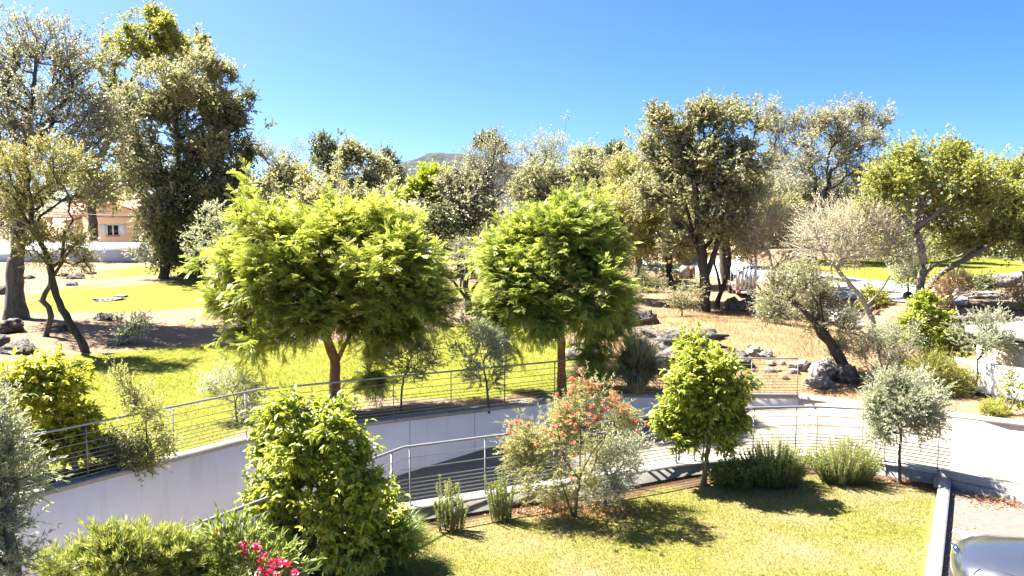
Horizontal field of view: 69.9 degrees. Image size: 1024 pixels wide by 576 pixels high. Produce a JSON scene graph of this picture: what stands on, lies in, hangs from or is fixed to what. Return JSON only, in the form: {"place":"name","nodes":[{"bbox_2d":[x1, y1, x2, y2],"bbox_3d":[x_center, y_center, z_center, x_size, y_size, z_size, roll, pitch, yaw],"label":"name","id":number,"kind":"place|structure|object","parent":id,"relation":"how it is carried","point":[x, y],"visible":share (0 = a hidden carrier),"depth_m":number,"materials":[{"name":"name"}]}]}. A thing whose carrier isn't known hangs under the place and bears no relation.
{"place":"outdoors","nodes":[
{"label":"outdoors","id":0,"kind":"place"},
{"bbox_2d":[7,323,582,479],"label":"garden grass","id":1,"kind":"structure","parent":0,"point":[277,374],"depth_m":23.91,"materials":[{"name":"green plant"}]},
{"bbox_2d":[292,153,526,222],"bbox_3d":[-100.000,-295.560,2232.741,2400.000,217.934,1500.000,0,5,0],"label":"hill","id":2,"kind":"structure","parent":0,"point":[440,158],"depth_m":2018.16,"materials":[{"name":"green plant"}]},
{"bbox_2d":[0,227,1023,491],"bbox_3d":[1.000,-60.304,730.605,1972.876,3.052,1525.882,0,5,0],"label":"ground","id":3,"kind":"structure","parent":0,"point":[170,305],"depth_m":28.63,"materials":[{"name":"green plant"}]},
{"bbox_2d":[0,338,38,355],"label":"boulder","id":4,"kind":"object","parent":3,"relation":"on","point":[24,346],"visible":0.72,"depth_m":27.44,"materials":[{"name":"stone"}]},
{"bbox_2d":[38,284,53,336],"bbox_3d":[-19.091,0.905,29.994,0.624,2.492,0.256,0,5,0],"label":"dead trunk","id":5,"kind":"object","parent":3,"relation":"on","point":[50,313],"visible":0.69,"depth_m":29.92,"materials":[{"name":"grey wood"}]},
{"bbox_2d":[0,123,104,352],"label":"leaning tree","id":6,"kind":"object","parent":3,"relation":"on","point":[21,162],"visible":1,"depth_m":26.91,"materials":[{"name":"green plant"}]},
{"bbox_2d":[0,342,112,476],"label":"laurel bush","id":7,"kind":"object","parent":3,"relation":"on","point":[49,381],"visible":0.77,"depth_m":14.34,"materials":[{"name":"green plant"}]},
{"bbox_2d":[0,0,147,319],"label":"tall tree","id":8,"kind":"object","parent":3,"relation":"on","point":[11,83],"visible":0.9,"depth_m":32.94,"materials":[{"name":"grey plant"}]},
{"bbox_2d":[42,200,152,240],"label":"house","id":9,"kind":"structure","parent":3,"relation":"on","point":[110,228],"depth_m":85.72,"materials":[{"name":"paint"}]},
{"bbox_2d":[0,241,207,261],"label":"garden wall","id":10,"kind":"structure","parent":3,"relation":"on","point":[111,252],"depth_m":69.46,"materials":[{"name":"paint"}]},
{"bbox_2d":[75,415,161,486],"bbox_3d":[-8.054,3.320,14.931,1.696,1.498,1.379,0,5,0],"label":"dark bush","id":11,"kind":"object","parent":3,"relation":"on","point":[116,440],"visible":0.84,"depth_m":14.77,"materials":[{"name":"green plant"}]},
{"bbox_2d":[100,309,153,347],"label":"wild bush","id":12,"kind":"object","parent":3,"relation":"on","point":[140,323],"visible":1,"depth_m":29.27,"materials":[{"name":"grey plant"}]},
{"bbox_2d":[41,0,214,240],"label":"gum tree","id":13,"kind":"object","parent":3,"relation":"on","point":[169,39],"visible":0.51,"depth_m":70.75,"materials":[{"name":"green plant"}]},
{"bbox_2d":[104,355,186,477],"bbox_3d":[-7.583,2.648,15.132,1.897,2.574,1.321,2,5,22],"label":"thin bush","id":14,"kind":"object","parent":3,"relation":"on","point":[133,400],"visible":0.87,"depth_m":14.96,"materials":[{"name":"green plant"}]},
{"bbox_2d":[127,196,200,279],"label":"evergreen bush","id":15,"kind":"object","parent":3,"relation":"on","point":[185,214],"visible":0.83,"depth_m":53.01,"materials":[{"name":"green plant"}]},
{"bbox_2d":[102,38,264,278],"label":"oak tree","id":16,"kind":"object","parent":3,"relation":"on","point":[174,96],"visible":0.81,"depth_m":52.29,"materials":[{"name":"green plant"}]},
{"bbox_2d":[109,78,276,277],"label":"dark oak","id":17,"kind":"object","parent":3,"relation":"on","point":[248,152],"visible":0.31,"depth_m":53.88,"materials":[{"name":"green plant"}]},
{"bbox_2d":[177,198,231,285],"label":"silver bush","id":18,"kind":"object","parent":3,"relation":"on","point":[208,223],"visible":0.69,"depth_m":46.55,"materials":[{"name":"grey plant"}]},
{"bbox_2d":[194,360,272,423],"bbox_3d":[-7.096,2.677,18.637,2.200,1.714,1.468,0,5,0],"label":"silver bush","id":19,"kind":"object","parent":3,"relation":"on","point":[243,380],"visible":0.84,"depth_m":18.59,"materials":[{"name":"green plant"}]},
{"bbox_2d":[243,168,297,214],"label":"oak tree","id":20,"kind":"object","parent":3,"relation":"on","point":[267,194],"visible":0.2,"depth_m":60.98,"materials":[{"name":"green plant"}]},
{"bbox_2d":[236,129,310,178],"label":"bare tree","id":21,"kind":"object","parent":3,"relation":"on","point":[269,152],"visible":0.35,"depth_m":78.73,"materials":[{"name":"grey plant"}]},
{"bbox_2d":[258,147,328,204],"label":"round tree","id":22,"kind":"object","parent":3,"relation":"on","point":[289,179],"visible":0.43,"depth_m":71.25,"materials":[{"name":"green plant"}]},
{"bbox_2d":[178,155,471,409],"bbox_3d":[-4.925,-0.081,19.669,7.902,7.062,4.774,0,5,0],"label":"mimosa tree","id":23,"kind":"object","parent":3,"relation":"on","point":[388,285],"visible":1,"depth_m":18.57,"materials":[{"name":"green plant"}]},
{"bbox_2d":[288,174,373,236],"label":"oak tree","id":24,"kind":"object","parent":3,"relation":"on","point":[308,194],"visible":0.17,"depth_m":58.61,"materials":[{"name":"green plant"}]},
{"bbox_2d":[305,127,361,189],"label":"pine tree","id":25,"kind":"object","parent":3,"relation":"on","point":[320,147],"visible":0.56,"depth_m":81.84,"materials":[{"name":"green plant"}]},
{"bbox_2d":[319,132,404,201],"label":"oak tree","id":26,"kind":"object","parent":3,"relation":"on","point":[353,153],"visible":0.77,"depth_m":71.89,"materials":[{"name":"green plant"}]},
{"bbox_2d":[372,138,411,186],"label":"pine tree","id":27,"kind":"object","parent":3,"relation":"on","point":[397,162],"visible":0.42,"depth_m":86.62,"materials":[{"name":"green plant"}]},
{"bbox_2d":[356,176,432,237],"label":"oak tree","id":28,"kind":"object","parent":3,"relation":"on","point":[383,190],"visible":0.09,"depth_m":59.19,"materials":[{"name":"green plant"}]},
{"bbox_2d":[0,391,798,575],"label":"retaining wall","id":29,"kind":"structure","parent":3,"relation":"on","point":[197,481],"depth_m":16.42,"materials":[{"name":"white paint"}]},
{"bbox_2d":[13,356,800,492],"bbox_3d":[-2.500,2.921,17.262,22.987,1.083,3.663,-3,6,-29],"label":"steel railing","id":30,"kind":"object","parent":29,"relation":"on","point":[208,399],"visible":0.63,"depth_m":18.37,"materials":[{"name":"grey metal"}]},
{"bbox_2d":[378,321,448,411],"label":"olive tree","id":31,"kind":"object","parent":3,"relation":"on","point":[427,348],"visible":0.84,"depth_m":19.33,"materials":[{"name":"green plant"}]},
{"bbox_2d":[401,158,453,239],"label":"bright tree","id":32,"kind":"object","parent":3,"relation":"on","point":[423,182],"visible":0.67,"depth_m":60.58,"materials":[{"name":"green plant"}]},
{"bbox_2d":[409,200,474,276],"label":"dark oak","id":33,"kind":"object","parent":3,"relation":"on","point":[438,216],"visible":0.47,"depth_m":55.58,"materials":[{"name":"green plant"}]},
{"bbox_2d":[442,235,483,314],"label":"pruned olive","id":34,"kind":"object","parent":3,"relation":"on","point":[464,294],"visible":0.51,"depth_m":36.64,"materials":[{"name":"green plant"}]},
{"bbox_2d":[428,157,510,270],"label":"pale tree","id":35,"kind":"object","parent":3,"relation":"on","point":[470,199],"visible":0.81,"depth_m":58.81,"materials":[{"name":"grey plant"}]},
{"bbox_2d":[440,309,516,413],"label":"olive tree","id":36,"kind":"object","parent":3,"relation":"on","point":[494,346],"visible":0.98,"depth_m":19.67,"materials":[{"name":"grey plant"}]},
{"bbox_2d":[449,123,535,234],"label":"grey tree","id":37,"kind":"object","parent":3,"relation":"on","point":[494,155],"visible":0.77,"depth_m":60.38,"materials":[{"name":"green plant"}]},
{"bbox_2d":[501,146,577,215],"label":"oak tree","id":38,"kind":"object","parent":3,"relation":"on","point":[533,182],"visible":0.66,"depth_m":54.23,"materials":[{"name":"green plant"}]},
{"bbox_2d":[510,110,576,188],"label":"pale tree","id":39,"kind":"object","parent":3,"relation":"on","point":[549,156],"visible":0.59,"depth_m":72.83,"materials":[{"name":"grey plant"}]},
{"bbox_2d":[448,176,654,395],"bbox_3d":[1.025,0.050,20.962,6.041,6.494,4.770,0,5,0],"label":"mimosa tree","id":40,"kind":"object","parent":3,"relation":"on","point":[523,256],"visible":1,"depth_m":20.04,"materials":[{"name":"green plant"}]},
{"bbox_2d":[421,212,682,276],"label":"undergrowth","id":41,"kind":"object","parent":3,"relation":"on","point":[452,236],"visible":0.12,"depth_m":53.48,"materials":[{"name":"green plant"}]},
{"bbox_2d":[559,131,608,183],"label":"pale tree","id":42,"kind":"object","parent":3,"relation":"on","point":[596,152],"visible":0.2,"depth_m":85.81,"materials":[{"name":"green plant"}]},
{"bbox_2d":[545,142,626,203],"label":"oak tree","id":43,"kind":"object","parent":3,"relation":"on","point":[586,171],"visible":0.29,"depth_m":52.89,"materials":[{"name":"green plant"}]},
{"bbox_2d":[589,146,671,284],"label":"oak tree","id":44,"kind":"object","parent":3,"relation":"on","point":[620,167],"visible":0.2,"depth_m":49.63,"materials":[{"name":"green plant"}]},
{"bbox_2d":[596,313,672,393],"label":"pampas grass","id":45,"kind":"object","parent":3,"relation":"on","point":[639,362],"depth_m":21.14,"materials":[{"name":"green plant"}]},
{"bbox_2d":[588,175,693,283],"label":"arching tree","id":46,"kind":"object","parent":3,"relation":"on","point":[645,233],"visible":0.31,"depth_m":41.07,"materials":[{"name":"green plant"}]},
{"bbox_2d":[630,215,705,285],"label":"black trunk tree","id":47,"kind":"object","parent":3,"relation":"on","point":[669,270],"visible":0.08,"depth_m":49.80,"materials":[{"name":"green plant"}]},
{"bbox_2d":[633,328,729,351],"bbox_3d":[6.180,2.106,27.130,3.415,1.407,2.263,0,5,0],"label":"boulder","id":48,"kind":"object","parent":3,"relation":"on","point":[664,338],"visible":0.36,"depth_m":26.47,"materials":[{"name":"stone"}]},
{"bbox_2d":[653,275,711,315],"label":"wild bush","id":49,"kind":"object","parent":3,"relation":"on","point":[677,296],"visible":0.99,"depth_m":35.00,"materials":[{"name":"green plant"}]},
{"bbox_2d":[623,87,783,311],"bbox_3d":[9.856,-4.274,37.439,8.400,11.374,6.131,1,5,10],"label":"tall oak","id":50,"kind":"object","parent":3,"relation":"on","point":[688,165],"visible":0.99,"depth_m":36.57,"materials":[{"name":"green plant"}]},
{"bbox_2d":[705,206,763,308],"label":"forked tree","id":51,"kind":"object","parent":3,"relation":"on","point":[722,287],"visible":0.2,"depth_m":39.00,"materials":[{"name":"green plant"}]},
{"bbox_2d":[699,177,779,282],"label":"dark trunk tree","id":52,"kind":"object","parent":3,"relation":"on","point":[722,262],"visible":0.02,"depth_m":51.21,"materials":[{"name":"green plant"}]},
{"bbox_2d":[727,257,756,293],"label":"car","id":53,"kind":"object","parent":3,"relation":"on","point":[743,288],"visible":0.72,"depth_m":43.52,"materials":[{"name":"metal"}]},
{"bbox_2d":[726,183,806,295],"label":"leafy tree","id":54,"kind":"object","parent":3,"relation":"on","point":[796,201],"visible":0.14,"depth_m":42.84,"materials":[{"name":"green plant"}]},
{"bbox_2d":[712,170,830,294],"bbox_3d":[13.055,-2.299,36.894,6.055,7.508,4.519,0,5,0],"label":"dry tree","id":55,"kind":"object","parent":3,"relation":"on","point":[754,245],"visible":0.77,"depth_m":36.65,"materials":[{"name":"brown plant"}]},
{"bbox_2d":[746,263,810,325],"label":"wild bush","id":56,"kind":"object","parent":3,"relation":"on","point":[797,311],"visible":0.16,"depth_m":31.62,"materials":[{"name":"green plant"}]},
{"bbox_2d":[747,252,871,364],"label":"leaning oak","id":57,"kind":"object","parent":3,"relation":"on","point":[813,301],"visible":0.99,"depth_m":22.84,"materials":[{"name":"green plant"}]},
{"bbox_2d":[807,357,835,380],"bbox_3d":[9.954,2.778,23.356,1.058,1.095,1.082,0,5,0],"label":"stone","id":58,"kind":"object","parent":3,"relation":"on","point":[826,367],"visible":0.58,"depth_m":22.99,"materials":[{"name":"grey stone"}]},
{"bbox_2d":[751,90,902,260],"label":"grey tree","id":59,"kind":"object","parent":3,"relation":"on","point":[842,132],"visible":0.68,"depth_m":54.70,"materials":[{"name":"green plant"}]},
{"bbox_2d":[835,362,858,383],"bbox_3d":[10.456,2.824,23.059,0.837,1.022,0.748,0,5,0],"label":"stone","id":60,"kind":"object","parent":3,"relation":"on","point":[846,373],"visible":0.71,"depth_m":22.79,"materials":[{"name":"stone"}]},
{"bbox_2d":[767,185,962,334],"bbox_3d":[14.727,-1.155,30.286,7.251,6.544,4.388,0,5,0],"label":"dry tree","id":61,"kind":"object","parent":3,"relation":"on","point":[875,219],"visible":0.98,"depth_m":30.05,"materials":[{"name":"beige plant"}]},
{"bbox_2d":[854,279,897,310],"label":"wild bush","id":62,"kind":"object","parent":3,"relation":"on","point":[882,297],"visible":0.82,"depth_m":32.28,"materials":[{"name":"green plant"}]},
{"bbox_2d":[837,309,937,386],"bbox_3d":[11.485,2.051,22.775,3.193,2.944,1.988,4,6,37],"label":"silver bush","id":63,"kind":"object","parent":3,"relation":"on","point":[888,337],"visible":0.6,"depth_m":22.52,"materials":[{"name":"green plant"}]},
{"bbox_2d":[883,245,934,293],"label":"wild bush","id":64,"kind":"object","parent":3,"relation":"on","point":[908,275],"visible":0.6,"depth_m":34.22,"materials":[{"name":"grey plant"}]},
{"bbox_2d":[798,394,1023,432],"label":"driveway kerb","id":65,"kind":"structure","parent":3,"relation":"on","point":[988,422],"depth_m":19.02,"materials":[{"name":"white concrete"}]},
{"bbox_2d":[818,213,1022,262],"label":"undergrowth","id":66,"kind":"object","parent":3,"relation":"on","point":[998,256],"visible":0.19,"depth_m":58.34,"materials":[{"name":"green plant"}]},
{"bbox_2d":[838,123,1019,299],"bbox_3d":[17.982,-2.965,31.506,8.376,7.824,6.432,0,5,0],"label":"spreading tree","id":67,"kind":"object","parent":3,"relation":"on","point":[910,175],"visible":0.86,"depth_m":30.15,"materials":[{"name":"green plant"}]},
{"bbox_2d":[894,288,975,362],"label":"broadleaf tree","id":68,"kind":"object","parent":3,"relation":"on","point":[916,306],"visible":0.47,"depth_m":22.73,"materials":[{"name":"green plant"}]},
{"bbox_2d":[889,335,989,399],"bbox_3d":[12.641,2.524,21.624,2.988,2.336,2.220,0,5,0],"label":"broom bush","id":69,"kind":"object","parent":3,"relation":"on","point":[942,365],"visible":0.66,"depth_m":21.40,"materials":[{"name":"green plant"}]},
{"bbox_2d":[917,262,982,309],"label":"orange bush","id":70,"kind":"object","parent":3,"relation":"on","point":[948,289],"visible":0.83,"depth_m":31.15,"materials":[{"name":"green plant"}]},
{"bbox_2d":[916,314,1023,348],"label":"dry stone wall","id":71,"kind":"structure","parent":3,"relation":"on","point":[1017,318],"depth_m":28.05,"materials":[{"name":"grey stone"}]},
{"bbox_2d":[942,267,999,290],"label":"dark bush","id":72,"kind":"object","parent":3,"relation":"on","point":[983,285],"visible":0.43,"depth_m":35.64,"materials":[{"name":"green plant"}]},
{"bbox_2d":[919,353,1023,404],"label":"white wall","id":73,"kind":"structure","parent":3,"relation":"on","point":[989,388],"depth_m":21.09,"materials":[{"name":"paint"}]},
{"bbox_2d":[924,172,1023,302],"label":"slanting tree","id":74,"kind":"object","parent":3,"relation":"on","point":[1016,233],"visible":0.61,"depth_m":31.07,"materials":[{"name":"green plant"}]},
{"bbox_2d":[943,298,1023,396],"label":"olive tree","id":75,"kind":"object","parent":3,"relation":"on","point":[990,342],"visible":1,"depth_m":21.09,"materials":[{"name":"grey plant"}]},
{"bbox_2d":[965,321,1023,367],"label":"beige building","id":76,"kind":"structure","parent":3,"relation":"on","point":[1016,361],"depth_m":21.26,"materials":[{"name":"paint"}]},
{"bbox_2d":[976,392,1015,417],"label":"young bush","id":77,"kind":"object","parent":3,"relation":"on","point":[993,407],"visible":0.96,"depth_m":19.13,"materials":[{"name":"green plant"}]},
{"bbox_2d":[986,270,1023,311],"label":"orange bush","id":78,"kind":"object","parent":3,"relation":"on","point":[1017,296],"visible":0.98,"depth_m":30.37,"materials":[{"name":"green plant"}]},
{"bbox_2d":[990,146,1023,259],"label":"edge tree","id":79,"kind":"object","parent":3,"relation":"on","point":[1016,167],"visible":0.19,"depth_m":41.13,"materials":[{"name":"green plant"}]},
{"bbox_2d":[994,367,1023,414],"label":"young bush","id":80,"kind":"object","parent":3,"relation":"on","point":[1010,384],"visible":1,"depth_m":19.27,"materials":[{"name":"green plant"}]},
{"bbox_2d":[0,0,1023,224],"label":"sky","id":81,"kind":"structure","parent":0,"point":[424,76],"materials":[{"name":"blue"}]},
{"bbox_2d":[551,352,623,390],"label":"shrub","id":82,"kind":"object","parent":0,"point":[574,374],"depth_m":21.79,"materials":[{"name":"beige plant"}]},
{"bbox_2d":[308,468,937,575],"bbox_3d":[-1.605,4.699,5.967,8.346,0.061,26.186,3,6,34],"label":"lawn","id":83,"kind":"structure","parent":0,"point":[688,481],"depth_m":12.27,"materials":[{"name":"plant"}]},
{"bbox_2d":[0,355,81,575],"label":"olive tree","id":84,"kind":"object","parent":83,"relation":"on","point":[12,558],"visible":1,"depth_m":6.41,"materials":[{"name":"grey plant"}]},
{"bbox_2d":[22,511,238,575],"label":"pittosporum bush","id":85,"kind":"object","parent":83,"relation":"on","point":[137,548],"visible":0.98,"depth_m":6.94,"materials":[{"name":"green plant"}]},
{"bbox_2d":[186,500,325,575],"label":"oleander bush","id":86,"kind":"object","parent":83,"relation":"on","point":[280,562],"visible":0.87,"depth_m":7.43,"materials":[{"name":"green plant"}]},
{"bbox_2d":[234,381,418,575],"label":"photinia tree","id":87,"kind":"object","parent":83,"relation":"on","point":[352,495],"visible":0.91,"depth_m":10.27,"materials":[{"name":"green plant"}]},
{"bbox_2d":[364,499,442,574],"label":"fountain grass","id":88,"kind":"object","parent":83,"relation":"on","point":[418,534],"depth_m":11.06,"materials":[{"name":"green plant"}]},
{"bbox_2d":[433,474,469,533],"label":"rosemary bush","id":89,"kind":"object","parent":83,"relation":"on","point":[448,516],"visible":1,"depth_m":12.39,"materials":[{"name":"green plant"}]},
{"bbox_2d":[483,467,516,522],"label":"rosemary bush","id":90,"kind":"object","parent":83,"relation":"on","point":[499,509],"visible":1,"depth_m":12.79,"materials":[{"name":"green plant"}]},
{"bbox_2d":[492,361,649,520],"bbox_3d":[1.093,2.774,12.932,2.895,3.061,2.072,-1,5,-9],"label":"bottlebrush bush","id":91,"kind":"object","parent":83,"relation":"on","point":[564,418],"visible":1,"depth_m":12.85,"materials":[{"name":"green plant"}]},
{"bbox_2d":[478,503,691,523],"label":"fallen leaves","id":92,"kind":"object","parent":83,"relation":"on","point":[517,510],"visible":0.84,"depth_m":13.30,"materials":[{"name":"brown plant"}]},
{"bbox_2d":[573,413,663,510],"bbox_3d":[1.882,3.194,13.570,1.654,2.038,1.394,-5,7,-43],"label":"silver bush","id":93,"kind":"object","parent":83,"relation":"on","point":[616,490],"visible":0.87,"depth_m":13.38,"materials":[{"name":"green plant"}]},
{"bbox_2d":[646,319,764,485],"bbox_3d":[3.759,2.355,14.563,2.248,3.420,1.944,0,5,0],"label":"photinia tree","id":94,"kind":"object","parent":83,"relation":"on","point":[696,384],"visible":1,"depth_m":14.23,"materials":[{"name":"green plant"}]},
{"bbox_2d":[707,455,764,490],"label":"round bush","id":95,"kind":"object","parent":83,"relation":"on","point":[725,471],"visible":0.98,"depth_m":14.42,"materials":[{"name":"green plant"}]},
{"bbox_2d":[738,433,815,489],"bbox_3d":[5.274,3.429,14.579,1.505,1.035,1.183,0,5,0],"label":"rosemary bush","id":96,"kind":"object","parent":83,"relation":"on","point":[785,470],"visible":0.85,"depth_m":14.39,"materials":[{"name":"green plant"}]},
{"bbox_2d":[806,433,884,485],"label":"rosemary bush","id":97,"kind":"object","parent":83,"relation":"on","point":[844,465],"visible":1,"depth_m":14.57,"materials":[{"name":"green plant"}]},
{"bbox_2d":[846,351,960,483],"bbox_3d":[8.015,2.633,14.990,1.915,2.786,2.305,4,7,40],"label":"olive tree","id":98,"kind":"object","parent":83,"relation":"on","point":[909,404],"visible":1,"depth_m":14.57,"materials":[{"name":"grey plant"}]},
{"bbox_2d":[222,408,1023,575],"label":"ramp road","id":99,"kind":"structure","parent":0,"point":[990,454],"depth_m":18.04,"materials":[{"name":"concrete"}]},
{"bbox_2d":[249,453,939,575],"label":"ramp edge wall","id":100,"kind":"structure","parent":99,"relation":"on","point":[477,502],"depth_m":14.79,"materials":[{"name":"concrete"}]},
{"bbox_2d":[73,406,951,573],"bbox_3d":[0.239,3.380,11.951,17.512,1.085,3.771,-3,6,-29],"label":"steel railing","id":101,"kind":"object","parent":100,"relation":"on","point":[391,452],"visible":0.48,"depth_m":14.01,"materials":[{"name":"grey metal"}]},
{"bbox_2d":[925,476,950,575],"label":"lawn kerb","id":102,"kind":"structure","parent":99,"relation":"on","point":[934,565],"depth_m":12.04,"materials":[{"name":"concrete"}]},
{"bbox_2d":[933,469,1023,503],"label":"driveway edge","id":103,"kind":"object","parent":99,"relation":"on","point":[987,486],"visible":0.39,"depth_m":14.08,"materials":[{"name":"concrete"}]},
{"bbox_2d":[606,306,876,399],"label":"straw grass","id":104,"kind":"structure","parent":0,"point":[715,318],"depth_m":28.75,"materials":[{"name":"beige plant"}]},
{"bbox_2d":[642,258,967,305],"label":"road","id":105,"kind":"structure","parent":0,"point":[898,296],"depth_m":39.95,"materials":[{"name":"grey asphalt"}]},
{"bbox_2d":[942,488,1023,575],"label":"parking pavement","id":106,"kind":"structure","parent":0,"point":[1005,520],"depth_m":12.82,"materials":[{"name":"concrete"}]},
{"bbox_2d":[949,533,1023,575],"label":"parked car","id":107,"kind":"object","parent":106,"relation":"on","point":[986,555],"visible":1,"depth_m":9.58,"materials":[{"name":"silver metal"}]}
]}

